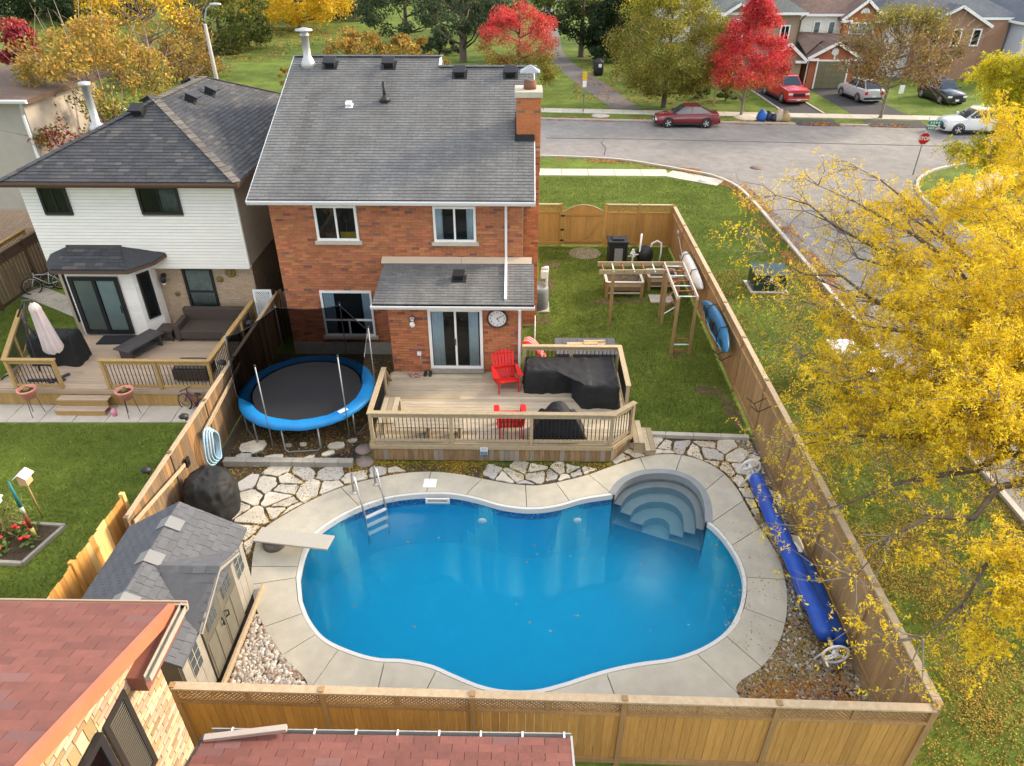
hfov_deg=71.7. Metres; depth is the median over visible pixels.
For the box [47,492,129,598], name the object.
cedar fence
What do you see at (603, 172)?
sidewalk
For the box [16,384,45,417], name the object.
flower pot
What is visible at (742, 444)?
brown gravel
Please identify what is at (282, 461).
timber edging
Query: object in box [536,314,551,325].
bare soil
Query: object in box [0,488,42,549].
bed shrub
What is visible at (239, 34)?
green tree
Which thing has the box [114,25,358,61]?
park leaves
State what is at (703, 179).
white litter
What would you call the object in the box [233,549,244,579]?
window frame
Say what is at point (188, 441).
boundary fence
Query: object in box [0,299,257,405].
neighbour deck
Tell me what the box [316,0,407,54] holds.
autumn tree
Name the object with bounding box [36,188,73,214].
window
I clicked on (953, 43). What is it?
window
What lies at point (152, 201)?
window
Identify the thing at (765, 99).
driveway edging
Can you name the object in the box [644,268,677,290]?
raised planter
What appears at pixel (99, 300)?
patio door
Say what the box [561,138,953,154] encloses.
road crack
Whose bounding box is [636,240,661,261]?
pool pump
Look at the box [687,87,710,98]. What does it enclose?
cedar shrub
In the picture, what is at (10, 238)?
fence
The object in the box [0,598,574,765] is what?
red roofed house
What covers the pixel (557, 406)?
grill cover
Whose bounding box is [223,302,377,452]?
trampoline
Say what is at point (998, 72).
honey locust
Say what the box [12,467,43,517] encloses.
bird house
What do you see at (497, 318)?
wall clock
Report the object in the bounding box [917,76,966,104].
dark car
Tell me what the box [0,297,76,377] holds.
side lawn grass
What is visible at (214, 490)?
covered smoker
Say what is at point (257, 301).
white gate
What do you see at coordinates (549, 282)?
bare soil
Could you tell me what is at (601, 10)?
spruce tree
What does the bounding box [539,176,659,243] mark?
front lawn grass
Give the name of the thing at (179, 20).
autumn tree
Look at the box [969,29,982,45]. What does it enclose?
window
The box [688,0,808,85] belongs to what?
brown house
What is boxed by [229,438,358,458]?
weed sheeting
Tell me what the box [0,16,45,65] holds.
maple tree
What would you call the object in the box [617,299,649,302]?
bare soil
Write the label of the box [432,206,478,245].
window
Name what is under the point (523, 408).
adirondack chair
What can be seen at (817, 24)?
window
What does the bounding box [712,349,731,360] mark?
kayak rack
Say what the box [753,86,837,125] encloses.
driveway
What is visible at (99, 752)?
window
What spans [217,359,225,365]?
solar lamp
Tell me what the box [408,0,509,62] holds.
tree
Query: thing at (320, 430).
weeds
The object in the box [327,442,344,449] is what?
loose flagstone
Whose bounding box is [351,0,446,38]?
pine tree
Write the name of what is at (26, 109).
pale far left house
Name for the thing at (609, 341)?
storage box
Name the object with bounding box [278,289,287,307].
alley fence
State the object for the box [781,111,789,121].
waste bag
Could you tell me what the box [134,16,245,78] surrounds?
autumn tree
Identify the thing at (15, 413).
side path
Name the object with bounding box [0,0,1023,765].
lawn ground
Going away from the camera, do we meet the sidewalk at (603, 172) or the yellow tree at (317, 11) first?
the sidewalk at (603, 172)
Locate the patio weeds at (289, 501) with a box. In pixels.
[229,466,406,571]
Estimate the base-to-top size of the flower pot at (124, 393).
1.018 m
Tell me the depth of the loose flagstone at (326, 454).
19.52 m
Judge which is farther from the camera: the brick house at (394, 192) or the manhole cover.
the manhole cover
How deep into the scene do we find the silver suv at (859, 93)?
58.83 m
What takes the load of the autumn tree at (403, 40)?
on the lawn ground at (254, 72)
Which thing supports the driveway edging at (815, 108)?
on the lawn ground at (254, 72)
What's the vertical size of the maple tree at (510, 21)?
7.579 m
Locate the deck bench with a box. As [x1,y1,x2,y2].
[377,397,463,437]
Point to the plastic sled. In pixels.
(531, 340)
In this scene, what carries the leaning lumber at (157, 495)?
attached to the boundary fence at (188, 441)
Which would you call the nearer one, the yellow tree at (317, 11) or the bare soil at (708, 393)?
the bare soil at (708, 393)
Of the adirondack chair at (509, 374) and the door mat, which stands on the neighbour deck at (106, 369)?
the door mat
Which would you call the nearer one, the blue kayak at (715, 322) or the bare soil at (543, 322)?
the blue kayak at (715, 322)
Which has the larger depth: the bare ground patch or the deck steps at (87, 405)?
the bare ground patch
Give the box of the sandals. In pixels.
[408,372,422,376]
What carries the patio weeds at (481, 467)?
on the yard soil at (235, 440)
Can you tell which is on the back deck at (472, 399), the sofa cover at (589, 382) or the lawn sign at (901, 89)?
the sofa cover at (589, 382)
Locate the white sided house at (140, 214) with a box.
[0,75,283,334]
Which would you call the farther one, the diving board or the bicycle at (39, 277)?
the bicycle at (39, 277)
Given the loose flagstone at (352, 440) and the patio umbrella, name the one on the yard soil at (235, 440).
the loose flagstone at (352, 440)
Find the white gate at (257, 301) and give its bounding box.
[252,289,271,315]
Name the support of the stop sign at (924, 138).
on the road
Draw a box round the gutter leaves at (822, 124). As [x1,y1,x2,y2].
[541,116,926,127]
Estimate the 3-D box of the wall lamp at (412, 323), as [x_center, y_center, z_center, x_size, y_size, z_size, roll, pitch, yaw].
[-2.957,-1.807,21.011,0.170,0.331,0.225,0,33,1]
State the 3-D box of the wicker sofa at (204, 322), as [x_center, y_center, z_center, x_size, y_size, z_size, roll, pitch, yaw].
[-10.040,-1.983,23.843,2.280,0.850,1.000,0,33,1]
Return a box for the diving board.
[252,527,334,552]
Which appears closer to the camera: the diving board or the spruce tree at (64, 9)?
the diving board
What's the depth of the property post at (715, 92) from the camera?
57.72 m
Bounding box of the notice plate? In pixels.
[480,447,487,454]
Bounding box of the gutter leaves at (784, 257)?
[673,167,896,351]
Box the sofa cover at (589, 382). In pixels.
[521,356,619,409]
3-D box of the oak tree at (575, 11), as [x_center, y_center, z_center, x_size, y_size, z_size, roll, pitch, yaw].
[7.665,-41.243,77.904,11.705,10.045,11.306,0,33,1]
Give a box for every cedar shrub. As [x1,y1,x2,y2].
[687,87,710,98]
[716,76,737,100]
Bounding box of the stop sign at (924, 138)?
[912,116,942,174]
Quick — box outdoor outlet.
[417,351,421,371]
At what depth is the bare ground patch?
31.75 m
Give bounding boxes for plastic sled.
[522,337,545,356]
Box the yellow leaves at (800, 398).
[715,253,914,422]
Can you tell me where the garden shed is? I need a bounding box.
[81,502,254,696]
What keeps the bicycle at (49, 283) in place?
on the lawn ground at (254, 72)
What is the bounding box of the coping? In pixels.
[296,492,746,691]
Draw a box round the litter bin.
[593,58,603,75]
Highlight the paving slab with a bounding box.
[648,294,673,302]
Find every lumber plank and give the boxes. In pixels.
[567,342,604,344]
[583,340,604,341]
[584,342,597,344]
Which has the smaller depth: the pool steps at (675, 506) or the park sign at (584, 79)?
the pool steps at (675, 506)
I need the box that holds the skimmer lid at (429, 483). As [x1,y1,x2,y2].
[423,479,436,487]
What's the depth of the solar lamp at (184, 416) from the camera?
17.78 m
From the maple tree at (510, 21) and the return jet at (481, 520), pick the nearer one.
the return jet at (481, 520)
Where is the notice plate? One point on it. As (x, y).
(483, 450)
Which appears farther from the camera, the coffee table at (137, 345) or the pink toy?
the coffee table at (137, 345)
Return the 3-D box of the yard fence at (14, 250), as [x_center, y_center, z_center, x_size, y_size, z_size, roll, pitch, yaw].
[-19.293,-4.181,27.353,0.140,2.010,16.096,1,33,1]
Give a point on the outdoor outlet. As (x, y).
(418, 353)
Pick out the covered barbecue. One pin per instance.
(76, 352)
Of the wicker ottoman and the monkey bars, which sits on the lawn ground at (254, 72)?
the monkey bars
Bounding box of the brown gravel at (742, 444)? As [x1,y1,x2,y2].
[736,440,792,532]
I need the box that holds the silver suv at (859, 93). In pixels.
[837,77,883,101]
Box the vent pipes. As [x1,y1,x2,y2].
[541,266,548,284]
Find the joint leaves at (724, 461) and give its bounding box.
[622,440,786,571]
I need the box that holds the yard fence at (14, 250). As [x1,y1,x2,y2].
[0,230,51,311]
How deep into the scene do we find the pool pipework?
30.27 m
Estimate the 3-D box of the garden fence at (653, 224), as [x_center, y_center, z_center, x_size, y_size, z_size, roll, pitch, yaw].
[5.651,-7.061,31.857,2.965,2.010,0.140,1,33,2]
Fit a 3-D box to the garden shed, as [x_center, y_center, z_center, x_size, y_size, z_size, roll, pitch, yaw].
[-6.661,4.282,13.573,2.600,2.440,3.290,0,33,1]
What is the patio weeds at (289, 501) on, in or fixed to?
on the flagstone patio
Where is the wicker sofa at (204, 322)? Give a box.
[172,306,249,340]
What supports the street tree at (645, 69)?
on the lawn ground at (254, 72)
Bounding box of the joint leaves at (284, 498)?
[225,466,399,572]
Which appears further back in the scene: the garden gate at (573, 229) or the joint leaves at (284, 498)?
the garden gate at (573, 229)
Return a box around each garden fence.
[538,203,562,244]
[605,203,673,246]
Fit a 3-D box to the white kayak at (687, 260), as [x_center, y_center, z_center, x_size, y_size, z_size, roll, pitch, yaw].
[6.718,-4.285,26.817,0.406,0.768,3.400,0,33,1]
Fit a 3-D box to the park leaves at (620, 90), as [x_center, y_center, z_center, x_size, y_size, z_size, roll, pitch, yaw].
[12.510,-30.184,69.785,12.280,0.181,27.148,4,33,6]
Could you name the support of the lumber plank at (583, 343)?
on the storage box at (609, 341)
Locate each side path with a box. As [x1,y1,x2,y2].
[0,404,196,422]
[22,287,73,316]
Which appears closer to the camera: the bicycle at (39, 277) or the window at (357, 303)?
the window at (357, 303)
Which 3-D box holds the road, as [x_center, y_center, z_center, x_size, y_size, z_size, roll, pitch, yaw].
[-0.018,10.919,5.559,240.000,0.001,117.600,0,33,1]
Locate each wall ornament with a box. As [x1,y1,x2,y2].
[216,276,222,281]
[225,269,235,276]
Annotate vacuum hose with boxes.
[202,427,221,465]
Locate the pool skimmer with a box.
[425,498,449,503]
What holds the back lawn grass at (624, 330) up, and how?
on the lawn ground at (254, 72)
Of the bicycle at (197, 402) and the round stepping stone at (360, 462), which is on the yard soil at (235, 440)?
the round stepping stone at (360, 462)
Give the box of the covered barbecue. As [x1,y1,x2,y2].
[25,328,91,366]
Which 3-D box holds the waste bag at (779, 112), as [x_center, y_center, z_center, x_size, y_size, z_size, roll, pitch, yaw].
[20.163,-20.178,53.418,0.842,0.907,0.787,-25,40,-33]
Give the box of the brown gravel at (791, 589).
[737,514,872,714]
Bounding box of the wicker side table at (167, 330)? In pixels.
[157,323,174,340]
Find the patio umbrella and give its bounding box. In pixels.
[17,299,69,382]
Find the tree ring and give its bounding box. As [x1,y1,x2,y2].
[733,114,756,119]
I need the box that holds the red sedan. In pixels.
[652,103,719,127]
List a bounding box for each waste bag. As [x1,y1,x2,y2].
[756,110,766,121]
[766,110,772,120]
[770,113,776,121]
[775,108,783,121]
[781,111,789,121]
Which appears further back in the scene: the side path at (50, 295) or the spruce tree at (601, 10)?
the spruce tree at (601, 10)
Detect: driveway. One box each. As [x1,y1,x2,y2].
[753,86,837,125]
[808,88,926,127]
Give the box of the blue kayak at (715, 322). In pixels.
[702,300,729,352]
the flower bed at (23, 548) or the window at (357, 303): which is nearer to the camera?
the flower bed at (23, 548)
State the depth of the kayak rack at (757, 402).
18.96 m
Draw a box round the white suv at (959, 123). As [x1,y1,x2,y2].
[936,105,1005,135]
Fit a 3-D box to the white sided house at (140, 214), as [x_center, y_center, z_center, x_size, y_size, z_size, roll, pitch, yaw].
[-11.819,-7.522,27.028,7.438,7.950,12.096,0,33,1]
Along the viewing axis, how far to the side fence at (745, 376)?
15.89 m
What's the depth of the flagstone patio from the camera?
18.70 m
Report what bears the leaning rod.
on the lawn ground at (254, 72)
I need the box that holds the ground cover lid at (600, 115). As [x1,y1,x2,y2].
[592,114,609,117]
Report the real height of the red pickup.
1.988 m
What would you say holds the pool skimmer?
attached to the pool basin
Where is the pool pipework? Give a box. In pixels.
[628,234,642,261]
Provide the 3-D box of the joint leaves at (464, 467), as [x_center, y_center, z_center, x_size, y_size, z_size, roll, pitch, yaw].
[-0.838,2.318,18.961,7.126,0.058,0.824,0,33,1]
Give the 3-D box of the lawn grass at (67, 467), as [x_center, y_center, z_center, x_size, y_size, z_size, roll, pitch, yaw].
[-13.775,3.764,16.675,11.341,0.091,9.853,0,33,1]
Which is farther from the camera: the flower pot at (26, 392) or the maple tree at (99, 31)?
the maple tree at (99, 31)
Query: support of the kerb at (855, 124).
on the lawn ground at (254, 72)
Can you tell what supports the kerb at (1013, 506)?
on the lawn ground at (254, 72)
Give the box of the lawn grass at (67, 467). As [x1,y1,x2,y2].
[0,422,182,598]
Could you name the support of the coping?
on the pool basin
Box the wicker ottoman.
[172,357,215,379]
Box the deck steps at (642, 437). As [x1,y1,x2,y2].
[633,420,655,455]
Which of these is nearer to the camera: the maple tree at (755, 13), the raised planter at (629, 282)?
the raised planter at (629, 282)
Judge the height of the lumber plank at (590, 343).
0.035 m
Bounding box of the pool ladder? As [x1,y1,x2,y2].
[350,465,390,543]
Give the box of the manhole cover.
[750,166,763,169]
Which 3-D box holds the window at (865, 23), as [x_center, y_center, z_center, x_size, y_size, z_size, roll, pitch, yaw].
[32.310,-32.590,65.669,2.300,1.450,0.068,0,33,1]
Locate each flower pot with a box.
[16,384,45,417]
[114,385,140,417]
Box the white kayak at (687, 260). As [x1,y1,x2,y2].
[679,251,703,289]
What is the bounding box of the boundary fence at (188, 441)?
[122,291,280,528]
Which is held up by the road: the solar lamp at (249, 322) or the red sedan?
the red sedan
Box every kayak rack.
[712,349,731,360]
[747,397,771,411]
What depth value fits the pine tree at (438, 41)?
80.97 m
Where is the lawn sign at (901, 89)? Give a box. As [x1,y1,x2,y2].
[898,85,904,98]
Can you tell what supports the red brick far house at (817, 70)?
on the lawn ground at (254, 72)
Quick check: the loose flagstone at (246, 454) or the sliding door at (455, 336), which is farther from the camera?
the sliding door at (455, 336)
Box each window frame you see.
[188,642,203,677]
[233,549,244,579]
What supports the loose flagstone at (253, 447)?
on the yard soil at (235, 440)
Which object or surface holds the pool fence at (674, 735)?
on the lawn ground at (254, 72)
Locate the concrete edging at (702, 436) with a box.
[652,431,748,440]
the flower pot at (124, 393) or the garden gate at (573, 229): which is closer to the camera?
the flower pot at (124, 393)
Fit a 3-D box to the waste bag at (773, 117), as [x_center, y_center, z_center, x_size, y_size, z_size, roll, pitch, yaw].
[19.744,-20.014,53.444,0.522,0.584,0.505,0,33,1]
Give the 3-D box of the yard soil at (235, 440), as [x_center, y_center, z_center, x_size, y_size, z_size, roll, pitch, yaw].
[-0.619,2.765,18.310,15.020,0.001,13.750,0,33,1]
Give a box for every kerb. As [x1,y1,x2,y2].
[112,115,795,124]
[540,155,1023,523]
[840,124,868,125]
[916,163,1008,256]
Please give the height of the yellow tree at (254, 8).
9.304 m
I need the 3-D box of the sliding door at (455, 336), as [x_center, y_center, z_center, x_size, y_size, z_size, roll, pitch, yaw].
[-1.686,-1.324,21.373,1.620,2.040,0.113,0,33,1]
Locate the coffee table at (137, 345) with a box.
[113,329,163,358]
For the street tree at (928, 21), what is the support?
on the lawn ground at (254, 72)
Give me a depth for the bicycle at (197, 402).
21.17 m
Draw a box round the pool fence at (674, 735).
[168,681,940,765]
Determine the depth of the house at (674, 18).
89.47 m
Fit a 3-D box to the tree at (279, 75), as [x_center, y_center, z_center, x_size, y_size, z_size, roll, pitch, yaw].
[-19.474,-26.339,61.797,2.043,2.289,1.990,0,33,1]
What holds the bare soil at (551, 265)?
on the lawn ground at (254, 72)
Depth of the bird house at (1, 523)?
16.59 m
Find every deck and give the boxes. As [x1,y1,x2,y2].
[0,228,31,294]
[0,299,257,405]
[251,454,786,744]
[366,344,636,461]
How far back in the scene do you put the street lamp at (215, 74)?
50.63 m
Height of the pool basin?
1.700 m
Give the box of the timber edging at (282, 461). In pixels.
[222,457,353,467]
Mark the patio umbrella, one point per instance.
(51, 342)
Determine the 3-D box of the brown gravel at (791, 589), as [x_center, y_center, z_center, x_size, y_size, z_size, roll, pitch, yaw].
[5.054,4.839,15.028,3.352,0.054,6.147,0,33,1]
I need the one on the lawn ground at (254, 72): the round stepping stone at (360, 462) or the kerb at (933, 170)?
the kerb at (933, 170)
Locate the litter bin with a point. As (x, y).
(598, 67)
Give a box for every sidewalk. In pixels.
[539,169,666,176]
[543,108,939,119]
[663,170,723,185]
[938,170,1016,208]
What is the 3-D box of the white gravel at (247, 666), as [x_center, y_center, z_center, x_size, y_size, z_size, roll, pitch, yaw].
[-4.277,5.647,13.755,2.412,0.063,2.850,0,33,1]
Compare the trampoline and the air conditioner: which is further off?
the air conditioner
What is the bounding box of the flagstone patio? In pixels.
[232,437,803,553]
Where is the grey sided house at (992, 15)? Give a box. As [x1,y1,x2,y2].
[872,0,1015,78]
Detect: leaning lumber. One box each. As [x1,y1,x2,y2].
[133,463,185,523]
[202,377,232,432]
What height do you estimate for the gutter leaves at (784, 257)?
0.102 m
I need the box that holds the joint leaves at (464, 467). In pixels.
[348,459,612,478]
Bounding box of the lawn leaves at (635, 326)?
[529,247,743,432]
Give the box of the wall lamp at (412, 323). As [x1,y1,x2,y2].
[409,315,414,327]
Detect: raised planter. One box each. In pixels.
[603,274,643,298]
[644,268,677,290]
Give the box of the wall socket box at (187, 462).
[184,456,190,467]
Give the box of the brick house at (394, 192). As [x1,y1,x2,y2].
[245,27,542,373]
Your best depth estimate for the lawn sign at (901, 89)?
59.23 m
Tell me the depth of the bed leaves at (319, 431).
20.15 m
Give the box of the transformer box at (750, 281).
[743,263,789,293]
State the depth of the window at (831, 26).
66.23 m
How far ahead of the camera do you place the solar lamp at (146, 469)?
16.01 m
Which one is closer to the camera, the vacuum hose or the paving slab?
the vacuum hose
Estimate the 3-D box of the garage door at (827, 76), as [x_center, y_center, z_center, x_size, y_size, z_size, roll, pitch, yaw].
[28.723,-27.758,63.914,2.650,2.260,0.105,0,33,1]
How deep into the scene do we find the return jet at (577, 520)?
17.82 m
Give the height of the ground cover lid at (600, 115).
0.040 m
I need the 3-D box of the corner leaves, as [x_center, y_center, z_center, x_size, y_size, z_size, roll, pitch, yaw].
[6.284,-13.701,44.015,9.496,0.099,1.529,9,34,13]
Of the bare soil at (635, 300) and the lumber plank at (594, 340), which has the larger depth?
the bare soil at (635, 300)
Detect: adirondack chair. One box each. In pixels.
[491,349,522,394]
[494,404,526,438]
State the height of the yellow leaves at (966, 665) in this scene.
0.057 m
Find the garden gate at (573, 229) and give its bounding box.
[559,203,607,246]
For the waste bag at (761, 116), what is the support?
on the lawn ground at (254, 72)
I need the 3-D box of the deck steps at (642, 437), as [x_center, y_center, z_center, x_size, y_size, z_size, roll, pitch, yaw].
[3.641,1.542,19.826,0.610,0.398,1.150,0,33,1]
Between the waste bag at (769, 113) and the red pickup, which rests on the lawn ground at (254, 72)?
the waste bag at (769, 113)
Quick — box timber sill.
[218,583,264,696]
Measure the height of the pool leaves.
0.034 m
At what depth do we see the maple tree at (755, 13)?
51.57 m
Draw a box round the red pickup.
[762,73,809,103]
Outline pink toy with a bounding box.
[110,408,117,416]
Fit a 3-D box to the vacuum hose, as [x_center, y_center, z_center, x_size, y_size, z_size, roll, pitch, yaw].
[-7.813,1.658,18.474,0.180,1.151,0.771,0,33,1]
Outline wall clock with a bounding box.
[487,310,507,327]
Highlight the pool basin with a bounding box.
[305,497,740,689]
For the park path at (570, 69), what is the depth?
67.52 m
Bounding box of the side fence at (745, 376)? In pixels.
[669,205,943,765]
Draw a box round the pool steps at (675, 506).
[608,469,712,560]
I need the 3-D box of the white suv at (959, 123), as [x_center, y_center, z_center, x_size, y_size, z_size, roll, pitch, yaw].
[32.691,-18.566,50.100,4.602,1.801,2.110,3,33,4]
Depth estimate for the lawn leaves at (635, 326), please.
25.65 m
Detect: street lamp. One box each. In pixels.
[203,3,220,78]
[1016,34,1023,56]
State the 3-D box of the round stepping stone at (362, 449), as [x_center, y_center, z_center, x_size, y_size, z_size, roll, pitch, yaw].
[-4.113,1.842,19.712,0.480,0.045,0.473,0,33,1]
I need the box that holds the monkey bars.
[597,262,698,354]
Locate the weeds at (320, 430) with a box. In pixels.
[230,357,392,457]
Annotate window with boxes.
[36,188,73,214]
[61,274,80,321]
[78,732,120,765]
[134,188,183,214]
[136,270,161,319]
[181,269,219,305]
[312,205,362,244]
[319,290,378,339]
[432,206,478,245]
[779,25,790,39]
[812,21,821,32]
[826,21,836,32]
[847,22,872,35]
[949,29,962,45]
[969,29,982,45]
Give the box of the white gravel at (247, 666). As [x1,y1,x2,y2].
[223,614,306,698]
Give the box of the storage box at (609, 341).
[554,338,616,363]
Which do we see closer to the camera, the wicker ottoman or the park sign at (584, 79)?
the wicker ottoman
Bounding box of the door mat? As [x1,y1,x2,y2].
[96,335,136,343]
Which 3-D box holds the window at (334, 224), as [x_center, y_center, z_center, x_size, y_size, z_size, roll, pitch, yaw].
[-5.373,-4.841,21.723,1.460,1.230,0.130,0,33,1]
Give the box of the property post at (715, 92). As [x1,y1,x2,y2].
[713,85,716,105]
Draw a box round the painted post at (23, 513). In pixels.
[7,481,37,537]
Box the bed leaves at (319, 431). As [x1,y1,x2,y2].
[229,358,391,457]
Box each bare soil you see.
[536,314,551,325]
[537,275,554,295]
[543,261,560,267]
[591,299,620,304]
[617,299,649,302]
[670,352,683,357]
[693,385,724,395]
[720,394,742,429]
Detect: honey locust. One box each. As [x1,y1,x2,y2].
[707,87,1023,707]
[930,40,1023,178]
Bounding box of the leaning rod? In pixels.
[534,315,535,356]
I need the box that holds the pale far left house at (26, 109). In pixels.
[0,66,111,272]
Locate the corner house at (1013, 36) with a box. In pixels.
[990,0,1023,58]
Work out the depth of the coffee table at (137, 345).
22.87 m
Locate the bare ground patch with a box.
[568,247,600,258]
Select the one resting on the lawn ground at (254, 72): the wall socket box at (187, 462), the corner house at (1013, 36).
the corner house at (1013, 36)
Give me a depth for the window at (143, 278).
23.58 m
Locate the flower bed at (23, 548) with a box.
[0,517,66,566]
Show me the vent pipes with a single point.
(544, 273)
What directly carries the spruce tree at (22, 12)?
on the lawn ground at (254, 72)
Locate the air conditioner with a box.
[537,281,548,312]
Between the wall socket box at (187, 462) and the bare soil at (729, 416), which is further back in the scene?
the bare soil at (729, 416)
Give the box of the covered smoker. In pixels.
[182,465,240,520]
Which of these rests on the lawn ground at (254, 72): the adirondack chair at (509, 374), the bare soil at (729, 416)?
the bare soil at (729, 416)
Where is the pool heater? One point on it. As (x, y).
(617, 248)
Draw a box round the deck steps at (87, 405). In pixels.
[53,395,110,415]
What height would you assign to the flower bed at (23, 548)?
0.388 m
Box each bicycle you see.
[21,268,62,294]
[38,271,58,287]
[178,384,202,408]
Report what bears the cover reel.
on the brown gravel at (791, 589)
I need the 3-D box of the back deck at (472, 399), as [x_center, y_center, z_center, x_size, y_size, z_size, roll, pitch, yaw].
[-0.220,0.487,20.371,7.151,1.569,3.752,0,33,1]
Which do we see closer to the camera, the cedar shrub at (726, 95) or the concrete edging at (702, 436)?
the concrete edging at (702, 436)
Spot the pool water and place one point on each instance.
(322, 569)
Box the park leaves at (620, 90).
[570,57,716,106]
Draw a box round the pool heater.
[606,236,628,261]
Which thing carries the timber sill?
on the yard soil at (235, 440)
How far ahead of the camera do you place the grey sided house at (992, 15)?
67.06 m
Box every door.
[66,276,134,333]
[201,597,232,678]
[216,566,244,644]
[427,310,483,368]
[813,61,847,87]
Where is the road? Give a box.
[107,119,1023,511]
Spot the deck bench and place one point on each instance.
(391, 404)
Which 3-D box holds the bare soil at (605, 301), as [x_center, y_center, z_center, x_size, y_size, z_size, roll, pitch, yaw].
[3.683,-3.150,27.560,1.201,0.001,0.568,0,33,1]
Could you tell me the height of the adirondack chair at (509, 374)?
1.013 m
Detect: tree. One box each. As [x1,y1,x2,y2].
[0,0,86,19]
[0,0,203,150]
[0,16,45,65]
[34,0,155,23]
[38,0,227,87]
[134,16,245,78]
[161,0,275,54]
[215,0,297,22]
[241,0,355,28]
[277,67,288,85]
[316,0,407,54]
[332,0,389,18]
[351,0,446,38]
[375,31,450,64]
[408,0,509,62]
[420,23,458,53]
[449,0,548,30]
[474,0,561,87]
[530,0,633,56]
[582,0,651,62]
[600,0,732,107]
[704,0,796,114]
[801,0,998,117]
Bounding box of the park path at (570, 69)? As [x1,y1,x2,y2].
[542,7,639,108]
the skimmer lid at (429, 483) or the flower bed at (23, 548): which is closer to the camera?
the flower bed at (23, 548)
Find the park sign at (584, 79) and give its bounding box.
[583,72,586,111]
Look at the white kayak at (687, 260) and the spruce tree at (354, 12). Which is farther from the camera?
the spruce tree at (354, 12)
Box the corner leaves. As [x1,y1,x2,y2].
[540,158,685,170]
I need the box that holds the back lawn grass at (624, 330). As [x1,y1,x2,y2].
[526,246,749,434]
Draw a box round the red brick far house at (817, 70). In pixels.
[790,0,884,88]
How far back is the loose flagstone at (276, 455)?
19.44 m
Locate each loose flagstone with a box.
[235,452,251,456]
[239,440,266,453]
[265,454,283,456]
[321,450,334,456]
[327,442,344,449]
[347,438,357,442]
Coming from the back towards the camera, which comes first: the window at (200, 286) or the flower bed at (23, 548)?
the window at (200, 286)
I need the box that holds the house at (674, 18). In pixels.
[629,1,691,41]
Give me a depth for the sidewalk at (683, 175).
41.30 m
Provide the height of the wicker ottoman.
0.420 m
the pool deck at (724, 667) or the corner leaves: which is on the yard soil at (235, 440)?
the pool deck at (724, 667)
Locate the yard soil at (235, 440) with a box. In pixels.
[211,354,877,751]
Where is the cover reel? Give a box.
[740,459,849,667]
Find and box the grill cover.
[529,400,586,440]
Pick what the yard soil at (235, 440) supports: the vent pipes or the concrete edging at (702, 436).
the concrete edging at (702, 436)
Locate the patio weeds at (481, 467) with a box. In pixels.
[353,458,610,473]
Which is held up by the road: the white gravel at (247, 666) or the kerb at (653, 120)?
the kerb at (653, 120)
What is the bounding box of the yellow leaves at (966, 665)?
[789,384,1023,765]
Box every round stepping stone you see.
[355,444,371,454]
[356,456,373,467]
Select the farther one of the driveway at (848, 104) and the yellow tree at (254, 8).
the yellow tree at (254, 8)
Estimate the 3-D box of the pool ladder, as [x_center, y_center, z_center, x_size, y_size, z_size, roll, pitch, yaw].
[-3.587,3.053,18.109,0.719,1.844,0.910,-19,37,-27]
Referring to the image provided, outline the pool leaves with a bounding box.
[354,537,692,631]
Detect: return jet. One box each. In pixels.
[478,518,485,523]
[573,518,581,522]
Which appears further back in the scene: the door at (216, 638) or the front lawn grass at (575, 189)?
the front lawn grass at (575, 189)
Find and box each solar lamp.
[140,466,151,474]
[179,413,188,419]
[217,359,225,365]
[245,320,252,325]
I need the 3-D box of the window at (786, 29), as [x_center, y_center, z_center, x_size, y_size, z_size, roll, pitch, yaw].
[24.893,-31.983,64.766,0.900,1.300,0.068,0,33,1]
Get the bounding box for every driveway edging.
[747,87,778,108]
[805,102,824,113]
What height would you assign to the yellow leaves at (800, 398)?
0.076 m
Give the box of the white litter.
[698,178,707,181]

